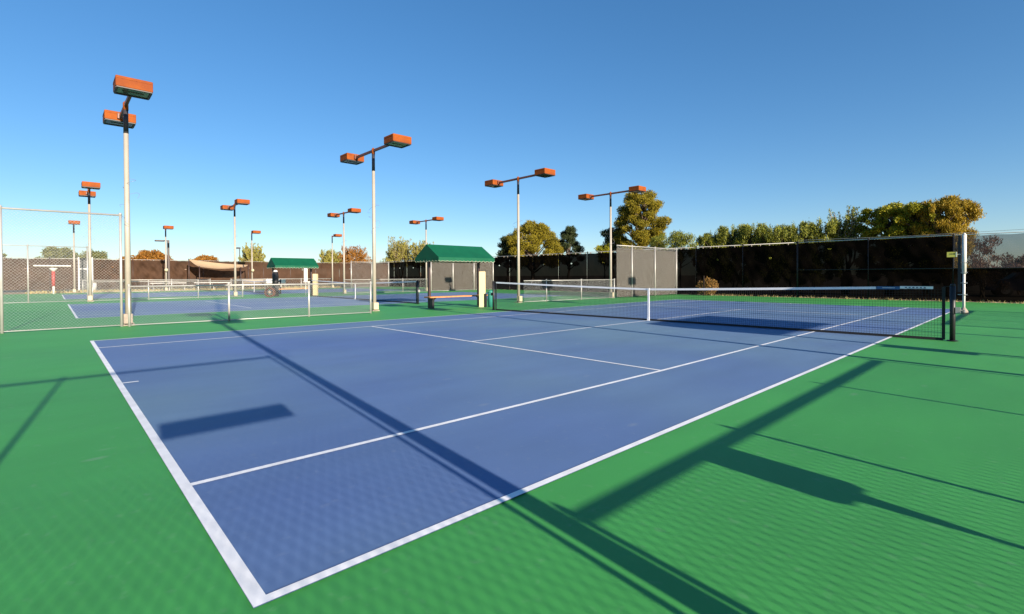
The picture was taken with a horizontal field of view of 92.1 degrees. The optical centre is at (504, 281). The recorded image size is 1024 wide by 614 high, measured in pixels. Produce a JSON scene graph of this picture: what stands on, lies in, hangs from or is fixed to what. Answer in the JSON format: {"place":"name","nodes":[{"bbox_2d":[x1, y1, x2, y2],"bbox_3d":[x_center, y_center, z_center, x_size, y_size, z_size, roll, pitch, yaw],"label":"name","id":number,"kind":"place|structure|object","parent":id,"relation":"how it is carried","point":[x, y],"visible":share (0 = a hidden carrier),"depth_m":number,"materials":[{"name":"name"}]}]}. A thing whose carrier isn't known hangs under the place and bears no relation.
{"place":"outdoors","nodes":[
{"label":"outdoors","id":0,"kind":"place"},
{"bbox_2d":[26,285,348,293],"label":"dry grass","id":1,"kind":"structure","parent":0,"point":[94,291],"depth_m":47.32,"materials":[{"name":"plant"}]},
{"bbox_2d":[262,282,275,296],"bbox_3d":[-14.930,0.497,31.143,0.934,0.972,0.320,0,1,-1],"label":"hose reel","id":2,"kind":"object","parent":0,"point":[270,292],"visible":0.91,"depth_m":31.02,"materials":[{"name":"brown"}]},
{"bbox_2d":[3,276,1004,302],"bbox_3d":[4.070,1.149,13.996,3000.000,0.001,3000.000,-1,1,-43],"label":"ground","id":3,"kind":"structure","parent":0,"point":[25,291],"depth_m":50.83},
{"bbox_2d":[35,247,79,258],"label":"bushy tree","id":4,"kind":"object","parent":3,"relation":"on","point":[55,252],"visible":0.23,"depth_m":70.36,"materials":[{"name":"green plant"}]},
{"bbox_2d":[68,220,79,292],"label":"court lamp","id":5,"kind":"object","parent":3,"relation":"on","point":[73,223],"visible":0.86,"depth_m":41.23,"materials":[{"name":"metal"}]},
{"bbox_2d":[78,257,92,290],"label":"gate frame","id":6,"kind":"object","parent":3,"relation":"on","point":[80,279],"visible":0.47,"depth_m":47.05,"materials":[{"name":"white paint"}]},
{"bbox_2d":[88,282,96,290],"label":"white drum","id":7,"kind":"object","parent":3,"relation":"on","point":[94,283],"visible":0.34,"depth_m":46.56,"materials":[{"name":"paint"}]},
{"bbox_2d":[77,248,111,259],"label":"bushy tree","id":8,"kind":"object","parent":3,"relation":"on","point":[98,255],"visible":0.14,"depth_m":69.81,"materials":[{"name":"green plant"}]},
{"bbox_2d":[133,249,173,260],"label":"desert bush","id":9,"kind":"object","parent":3,"relation":"on","point":[152,255],"visible":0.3,"depth_m":70.66,"materials":[{"name":"orange plant"}]},
{"bbox_2d":[155,240,169,289],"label":"street lamp","id":10,"kind":"object","parent":3,"relation":"on","point":[168,261],"visible":0.94,"depth_m":48.27,"materials":[{"name":"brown metal"}]},
{"bbox_2d":[163,225,173,290],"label":"court lamp","id":11,"kind":"object","parent":3,"relation":"on","point":[167,227],"visible":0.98,"depth_m":45.55,"materials":[{"name":"metal"}]},
{"bbox_2d":[186,254,218,269],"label":"desert bush","id":12,"kind":"object","parent":3,"relation":"on","point":[206,258],"visible":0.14,"depth_m":74.68,"materials":[{"name":"orange plant"}]},
{"bbox_2d":[194,282,229,286],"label":"white bench row","id":13,"kind":"object","parent":3,"relation":"on","point":[212,282],"visible":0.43,"depth_m":49.63,"materials":[{"name":"paint"}]},
{"bbox_2d":[188,259,248,288],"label":"shade sail","id":14,"kind":"object","parent":3,"relation":"on","point":[211,265],"visible":0.9,"depth_m":52.62,"materials":[{"name":"fabric"}]},
{"bbox_2d":[237,242,265,261],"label":"palo verde","id":15,"kind":"object","parent":3,"relation":"on","point":[258,254],"visible":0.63,"depth_m":71.08,"materials":[{"name":"green plant"}]},
{"bbox_2d":[251,230,260,279],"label":"court lamp","id":16,"kind":"object","parent":3,"relation":"on","point":[255,232],"visible":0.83,"depth_m":50.52,"materials":[{"name":"metal"}]},
{"bbox_2d":[318,248,349,268],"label":"palo verde","id":17,"kind":"object","parent":3,"relation":"on","point":[326,256],"visible":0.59,"depth_m":72.62,"materials":[{"name":"green plant"}]},
{"bbox_2d":[338,245,371,268],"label":"palo verde","id":18,"kind":"object","parent":3,"relation":"on","point":[354,255],"visible":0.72,"depth_m":74.09,"materials":[{"name":"orange plant"}]},
{"bbox_2d":[380,236,413,268],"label":"palo verde","id":19,"kind":"object","parent":3,"relation":"on","point":[401,252],"visible":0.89,"depth_m":76.85,"materials":[{"name":"green plant"}]},
{"bbox_2d":[406,240,433,261],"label":"palo verde","id":20,"kind":"object","parent":3,"relation":"on","point":[415,252],"visible":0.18,"depth_m":75.47,"materials":[{"name":"green plant"}]},
{"bbox_2d":[495,235,520,267],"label":"pine tree","id":21,"kind":"object","parent":3,"relation":"on","point":[504,251],"visible":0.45,"depth_m":56.19,"materials":[{"name":"green plant"}]},
{"bbox_2d":[0,287,1023,613],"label":"green court surround","id":22,"kind":"object","parent":3,"relation":"on","point":[884,477],"visible":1,"depth_m":2.77,"materials":[{"name":"plastic"}]},
{"bbox_2d":[3,244,88,302],"bbox_3d":[-25.003,-0.386,24.079,7.246,2.980,0.090,-1,1,-43],"label":"tall chain link fence","id":23,"kind":"object","parent":22,"relation":"on","point":[28,264],"visible":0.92,"depth_m":25.28,"materials":[{"name":"silver metal"}]},
{"bbox_2d":[34,265,70,293],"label":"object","id":24,"kind":"object","parent":22,"relation":"on","point":[53,276],"visible":0.76,"depth_m":39.19,"materials":[{"name":"white paint"}]},
{"bbox_2d":[0,205,122,333],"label":"tall chain link fence","id":25,"kind":"object","parent":22,"relation":"on","point":[2,317],"visible":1,"depth_m":12.08,"materials":[{"name":"silver metal"}]},
{"bbox_2d":[78,181,100,301],"bbox_3d":[-22.165,-1.987,26.396,0.726,6.104,4.146,-1,1,-43],"label":"court lamp","id":26,"kind":"object","parent":22,"relation":"on","point":[88,186],"visible":0.95,"depth_m":26.35,"materials":[{"name":"metal"}]},
{"bbox_2d":[102,75,152,325],"bbox_3d":[-10.094,-1.842,13.207,0.726,6.034,3.886,-1,1,-43],"label":"court lamp","id":27,"kind":"object","parent":22,"relation":"on","point":[129,87],"visible":0.97,"depth_m":13.15,"materials":[{"name":"metal"}]},
{"bbox_2d":[82,279,210,292],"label":"chain link fence","id":28,"kind":"object","parent":22,"relation":"on","point":[157,284],"visible":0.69,"depth_m":45.22,"materials":[{"name":"silver metal"}]},
{"bbox_2d":[92,279,242,300],"bbox_3d":[-19.491,0.462,29.147,7.485,1.120,0.085,-1,1,-43],"label":"chain link fence","id":29,"kind":"object","parent":22,"relation":"on","point":[148,281],"visible":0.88,"depth_m":28.83,"materials":[{"name":"silver metal"}]},
{"bbox_2d":[3,257,350,290],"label":"screened perimeter fence","id":30,"kind":"object","parent":22,"relation":"on","point":[146,270],"visible":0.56,"depth_m":51.51,"materials":[{"name":"fabric"}]},
{"bbox_2d":[62,288,401,298],"bbox_3d":[-20.787,0.880,41.063,23.770,0.001,10.970,-1,1,-43],"label":"blue court","id":31,"kind":"object","parent":22,"relation":"on","point":[208,292],"visible":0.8,"depth_m":38.30,"materials":[{"name":"paint"}]},
{"bbox_2d":[62,288,399,298],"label":"court lines","id":32,"kind":"object","parent":31,"relation":"on","point":[224,291],"visible":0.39,"depth_m":38.69,"materials":[{"name":"paint"}]},
{"bbox_2d":[220,199,249,295],"bbox_3d":[-17.533,-2.074,32.143,0.726,6.104,4.146,-1,1,-43],"label":"court lamp","id":33,"kind":"object","parent":22,"relation":"on","point":[236,202],"visible":0.96,"depth_m":32.10,"materials":[{"name":"metal"}]},
{"bbox_2d":[127,281,371,326],"bbox_3d":[-7.232,0.582,15.052,6.785,1.120,0.085,-1,1,-40],"label":"chain link fence","id":34,"kind":"object","parent":22,"relation":"on","point":[308,284],"visible":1,"depth_m":14.47,"materials":[{"name":"silver metal"}]},
{"bbox_2d":[233,279,281,293],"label":"tennis net","id":35,"kind":"object","parent":22,"relation":"on","point":[252,287],"visible":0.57,"depth_m":41.02,"materials":[{"name":"black"}]},
{"bbox_2d":[243,279,285,286],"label":"board barrier","id":36,"kind":"object","parent":22,"relation":"on","point":[282,281],"visible":0.51,"depth_m":50.10,"materials":[{"name":"plastic"}]},
{"bbox_2d":[272,270,278,295],"bbox_3d":[-15.067,0.098,32.529,0.397,1.730,0.397,-1,1,-43],"label":"water cooler","id":37,"kind":"object","parent":22,"relation":"on","point":[275,277],"visible":0.94,"depth_m":32.39,"materials":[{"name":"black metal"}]},
{"bbox_2d":[231,278,331,289],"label":"chain link fence","id":38,"kind":"object","parent":22,"relation":"on","point":[297,282],"visible":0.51,"depth_m":53.17,"materials":[{"name":"silver metal"}]},
{"bbox_2d":[267,258,318,285],"bbox_3d":[-14.609,-0.343,34.167,2.936,2.570,1.736,-1,1,-43],"label":"bench canopy","id":39,"kind":"object","parent":22,"relation":"on","point":[301,263],"visible":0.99,"depth_m":33.69,"materials":[{"name":"green metal"}]},
{"bbox_2d":[302,268,309,286],"bbox_3d":[-13.482,0.018,33.685,0.500,1.850,0.200,-1,1,-43],"label":"white notice board","id":40,"kind":"object","parent":22,"relation":"on","point":[305,275],"visible":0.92,"depth_m":33.63,"materials":[{"name":"paint"}]},
{"bbox_2d":[313,274,317,294],"bbox_3d":[-12.893,0.206,33.712,0.280,1.470,0.340,0,1,-1],"label":"cream locker","id":41,"kind":"object","parent":22,"relation":"on","point":[315,276],"visible":0.62,"depth_m":33.56,"materials":[{"name":"metal"}]},
{"bbox_2d":[69,292,562,317],"bbox_3d":[-8.409,0.992,27.585,23.770,0.001,10.970,-1,1,-43],"label":"blue court","id":42,"kind":"object","parent":22,"relation":"on","point":[181,304],"visible":0.8,"depth_m":23.39,"materials":[{"name":"plastic"}]},
{"bbox_2d":[67,292,516,317],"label":"court lines","id":43,"kind":"object","parent":42,"relation":"on","point":[227,304],"visible":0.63,"depth_m":21.98,"materials":[{"name":"paint"}]},
{"bbox_2d":[331,234,341,287],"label":"court lamp","id":44,"kind":"object","parent":22,"relation":"on","point":[337,235],"visible":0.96,"depth_m":55.02,"materials":[{"name":"metal"}]},
{"bbox_2d":[327,208,360,293],"bbox_3d":[-11.830,-2.148,36.429,0.726,6.104,4.146,-1,1,-43],"label":"court lamp","id":45,"kind":"object","parent":22,"relation":"on","point":[350,210],"visible":0.91,"depth_m":36.39,"materials":[{"name":"metal"}]},
{"bbox_2d":[310,279,419,303],"bbox_3d":[-8.340,0.445,27.644,0.184,1.100,13.162,-1,1,-43],"label":"tennis net","id":46,"kind":"object","parent":22,"relation":"on","point":[409,301],"visible":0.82,"depth_m":26.46,"materials":[{"name":"black fabric"}]},
{"bbox_2d":[350,261,388,286],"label":"tall divider fence","id":47,"kind":"object","parent":22,"relation":"on","point":[361,270],"visible":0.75,"depth_m":58.74,"materials":[{"name":"silver metal"}]},
{"bbox_2d":[340,133,411,310],"bbox_3d":[-4.849,-1.960,18.361,0.726,6.104,4.146,-1,1,-43],"label":"court lamp","id":48,"kind":"object","parent":22,"relation":"on","point":[397,140],"visible":0.96,"depth_m":18.31,"materials":[{"name":"metal"}]},
{"bbox_2d":[344,279,426,292],"bbox_3d":[-9.033,0.305,38.751,7.485,1.120,0.085,-1,1,-43],"label":"chain link fence","id":49,"kind":"object","parent":22,"relation":"on","point":[379,283],"visible":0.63,"depth_m":38.30,"materials":[{"name":"silver metal"}]},
{"bbox_2d":[409,217,443,290],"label":"court lamp","id":50,"kind":"object","parent":22,"relation":"on","point":[425,221],"visible":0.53,"depth_m":41.60,"materials":[{"name":"metal"}]},
{"bbox_2d":[415,244,494,307],"bbox_3d":[-2.050,-0.233,20.787,2.936,2.570,1.736,-1,1,-43],"label":"bench canopy","id":51,"kind":"object","parent":22,"relation":"on","point":[429,253],"visible":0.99,"depth_m":20.17,"materials":[{"name":"green canvas fabric"},{"name":"painted steel"}]},
{"bbox_2d":[424,295,487,308],"bbox_3d":[-1.917,0.818,20.511,3.100,0.475,0.420,-1,1,-43],"label":"players bench","id":52,"kind":"object","parent":22,"relation":"on","point":[432,298],"visible":0.62,"depth_m":19.71,"materials":[{"name":"brown wood"}]},
{"bbox_2d":[431,262,493,290],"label":"tall divider fence","id":53,"kind":"object","parent":22,"relation":"on","point":[462,275],"visible":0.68,"depth_m":43.52,"materials":[{"name":"silver metal"}]},
{"bbox_2d":[479,271,485,306],"bbox_3d":[-0.908,0.317,20.469,0.280,1.470,0.340,0,1,-1],"label":"cream locker","id":54,"kind":"object","parent":22,"relation":"on","point":[482,288],"visible":0.91,"depth_m":20.31,"materials":[{"name":"metal"}]},
{"bbox_2d":[484,290,491,306],"bbox_3d":[-0.590,0.703,20.253,0.299,0.700,0.324,-1,1,-43],"label":"litter bin","id":55,"kind":"object","parent":22,"relation":"on","point":[489,299],"visible":0.74,"depth_m":20.18,"materials":[{"name":"teal metal"}]},
{"bbox_2d":[485,168,554,302],"bbox_3d":[0.681,-2.046,23.752,0.726,6.104,4.146,-1,1,-43],"label":"court lamp","id":56,"kind":"object","parent":22,"relation":"on","point":[541,172],"visible":0.98,"depth_m":23.70,"materials":[{"name":"metal"}]},
{"bbox_2d":[92,299,949,607],"bbox_3d":[4.070,1.105,13.996,23.770,0.001,10.970,-1,1,-43],"label":"blue court","id":57,"kind":"object","parent":22,"relation":"on","point":[212,405],"visible":0.8,"depth_m":5.17,"materials":[{"name":"plastic"}]},
{"bbox_2d":[90,299,949,606],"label":"court lines","id":58,"kind":"object","parent":57,"relation":"on","point":[256,595],"visible":0.89,"depth_m":3.13,"materials":[{"name":"paint"}]},
{"bbox_2d":[524,278,614,301],"bbox_3d":[3.600,0.410,25.763,6.854,1.120,0.085,-1,1,-39],"label":"chain link fence","id":59,"kind":"object","parent":22,"relation":"on","point":[546,280],"visible":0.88,"depth_m":25.62,"materials":[{"name":"silver metal"}]},
{"bbox_2d":[368,241,797,296],"bbox_3d":[-1.473,-0.855,47.449,0.188,3.170,53.315,-1,1,-43],"label":"screened perimeter fence","id":60,"kind":"object","parent":22,"relation":"on","point":[743,266],"visible":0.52,"depth_m":32.83,"materials":[{"name":"black fabric"}]},
{"bbox_2d":[578,185,645,297],"bbox_3d":[6.079,-2.121,28.193,0.726,6.104,4.146,-1,1,-43],"label":"court lamp","id":61,"kind":"object","parent":22,"relation":"on","point":[632,189],"visible":0.94,"depth_m":28.15,"materials":[{"name":"metal"}]},
{"bbox_2d":[616,245,677,296],"bbox_3d":[8.944,-0.642,30.395,6.902,3.070,0.111,-1,1,-42],"label":"tall divider fence","id":62,"kind":"object","parent":22,"relation":"on","point":[640,268],"visible":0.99,"depth_m":30.16,"materials":[{"name":"grey fabric"}]},
{"bbox_2d":[696,276,718,295],"bbox_3d":[12.858,0.330,31.217,0.934,1.414,1.648,-1,1,-43],"label":"dry bush","id":63,"kind":"object","parent":22,"relation":"on","point":[706,284],"visible":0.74,"depth_m":30.94,"materials":[{"name":"brown plant"}]},
{"bbox_2d":[489,281,964,341],"bbox_3d":[4.103,0.559,14.021,0.184,1.100,13.162,-1,1,-45],"label":"tennis net","id":64,"kind":"object","parent":22,"relation":"on","point":[954,309],"visible":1,"depth_m":12.00,"materials":[{"name":"black fabric"}]},
{"bbox_2d":[797,229,1023,302],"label":"screened perimeter fence","id":65,"kind":"object","parent":22,"relation":"on","point":[995,267],"visible":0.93,"depth_m":23.99,"materials":[{"name":"black fabric"}]},
{"bbox_2d":[958,233,968,313],"bbox_3d":[14.939,-0.269,16.049,0.232,2.620,0.257,0,1,2],"label":"clamped fence post","id":66,"kind":"object","parent":22,"relation":"on","point":[964,262],"visible":0.98,"depth_m":16.02,"materials":[{"name":"white metal"}]},
{"bbox_2d":[947,252,960,256],"bbox_3d":[14.734,-0.890,16.179,0.024,0.170,0.335,-1,1,-43],"label":"yellow plate sign","id":67,"kind":"object","parent":66,"relation":"attached to","point":[952,254],"visible":1,"depth_m":16.19,"materials":[{"name":"beige metal"}]},
{"bbox_2d":[505,219,564,265],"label":"pine tree","id":68,"kind":"object","parent":3,"relation":"on","point":[534,235],"visible":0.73,"depth_m":54.78,"materials":[{"name":"green plant"}]},
{"bbox_2d":[558,225,584,258],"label":"pine tree","id":69,"kind":"object","parent":3,"relation":"on","point":[568,236],"visible":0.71,"depth_m":55.92,"materials":[{"name":"green plant"}]},
{"bbox_2d":[594,243,609,262],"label":"shrub","id":70,"kind":"object","parent":3,"relation":"on","point":[597,247],"visible":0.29,"depth_m":49.78,"materials":[{"name":"green plant"}]},
{"bbox_2d":[596,227,621,252],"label":"pine tree","id":71,"kind":"object","parent":3,"relation":"on","point":[606,235],"visible":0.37,"depth_m":52.60,"materials":[{"name":"green plant"}]},
{"bbox_2d":[613,190,672,249],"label":"pine tree","id":72,"kind":"object","parent":3,"relation":"on","point":[636,204],"visible":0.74,"depth_m":50.46,"materials":[{"name":"green plant"}]},
{"bbox_2d":[648,233,671,249],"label":"shrub","id":73,"kind":"object","parent":3,"relation":"on","point":[655,240],"visible":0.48,"depth_m":44.99,"materials":[{"name":"green plant"}]},
{"bbox_2d":[664,229,697,249],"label":"shrub","id":74,"kind":"object","parent":3,"relation":"on","point":[680,241],"visible":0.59,"depth_m":41.81,"materials":[{"name":"green plant"}]},
{"bbox_2d":[695,230,731,259],"bbox_3d":[15.312,-1.502,36.138,2.770,4.717,3.176,-1,1,-43],"label":"oleander shrub","id":75,"kind":"object","parent":3,"relation":"on","point":[707,239],"visible":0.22,"depth_m":35.80,"materials":[{"name":"green plant"}]},
{"bbox_2d":[714,223,751,259],"bbox_3d":[16.477,-1.689,35.849,2.707,5.096,3.365,-1,1,-43],"label":"oleander shrub","id":76,"kind":"object","parent":3,"relation":"on","point":[731,234],"visible":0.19,"depth_m":35.41,"materials":[{"name":"green plant"}]},
{"bbox_2d":[733,221,772,246],"bbox_3d":[17.713,-1.718,34.889,2.987,5.172,3.221,-1,1,-43],"label":"oleander shrub","id":77,"kind":"object","parent":3,"relation":"on","point":[746,235],"visible":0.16,"depth_m":34.38,"materials":[{"name":"green plant"}]},
{"bbox_2d":[751,224,798,258],"bbox_3d":[18.590,-1.566,33.837,2.763,4.877,3.492,-1,1,-43],"label":"oleander shrub","id":78,"kind":"object","parent":3,"relation":"on","point":[777,235],"visible":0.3,"depth_m":33.23,"materials":[{"name":"green plant"}]},
{"bbox_2d":[772,221,816,244],"bbox_3d":[19.844,-1.647,33.737,3.581,5.043,2.965,0,1,27],"label":"oleander shrub","id":79,"kind":"object","parent":3,"relation":"on","point":[805,233],"visible":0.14,"depth_m":32.78,"materials":[{"name":"green plant"}]},
{"bbox_2d":[799,217,841,248],"bbox_3d":[20.827,-1.741,32.848,3.316,5.238,3.705,0,1,3],"label":"oleander shrub","id":80,"kind":"object","parent":3,"relation":"on","point":[830,229],"visible":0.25,"depth_m":32.27,"materials":[{"name":"green plant"}]},
{"bbox_2d":[827,206,870,241],"bbox_3d":[22.823,-2.133,32.772,3.064,6.060,3.520,0,1,-2],"label":"pale branched tree","id":81,"kind":"object","parent":3,"relation":"on","point":[847,226],"visible":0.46,"depth_m":32.36,"materials":[{"name":"green plant"}]},
{"bbox_2d":[854,205,919,245],"bbox_3d":[24.447,-1.991,31.035,3.896,5.776,4.260,-1,1,-43],"label":"broadleaf tree","id":82,"kind":"object","parent":3,"relation":"on","point":[878,224],"visible":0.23,"depth_m":30.66,"materials":[{"name":"green plant"}]},
{"bbox_2d":[883,200,955,268],"bbox_3d":[24.974,-2.021,29.688,3.561,5.901,4.002,-1,1,-43],"label":"broadleaf tree","id":83,"kind":"object","parent":3,"relation":"on","point":[908,210],"visible":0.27,"depth_m":29.41,"materials":[{"name":"green plant"}]},
{"bbox_2d":[908,194,986,237],"bbox_3d":[25.573,-2.058,28.577,2.920,5.971,3.505,-1,1,-24],"label":"broadleaf tree","id":84,"kind":"object","parent":3,"relation":"on","point":[963,214],"visible":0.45,"depth_m":27.92,"materials":[{"name":"green plant"}]},
{"bbox_2d":[0,0,1023,276],"label":"sky","id":85,"kind":"structure","parent":0,"point":[735,112],"materials":[{"name":"blue"}]},
{"bbox_2d":[689,293,1023,303],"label":"dry grass","id":86,"kind":"structure","parent":0,"point":[871,299],"depth_m":25.05,"materials":[{"name":"plant"}]}
]}

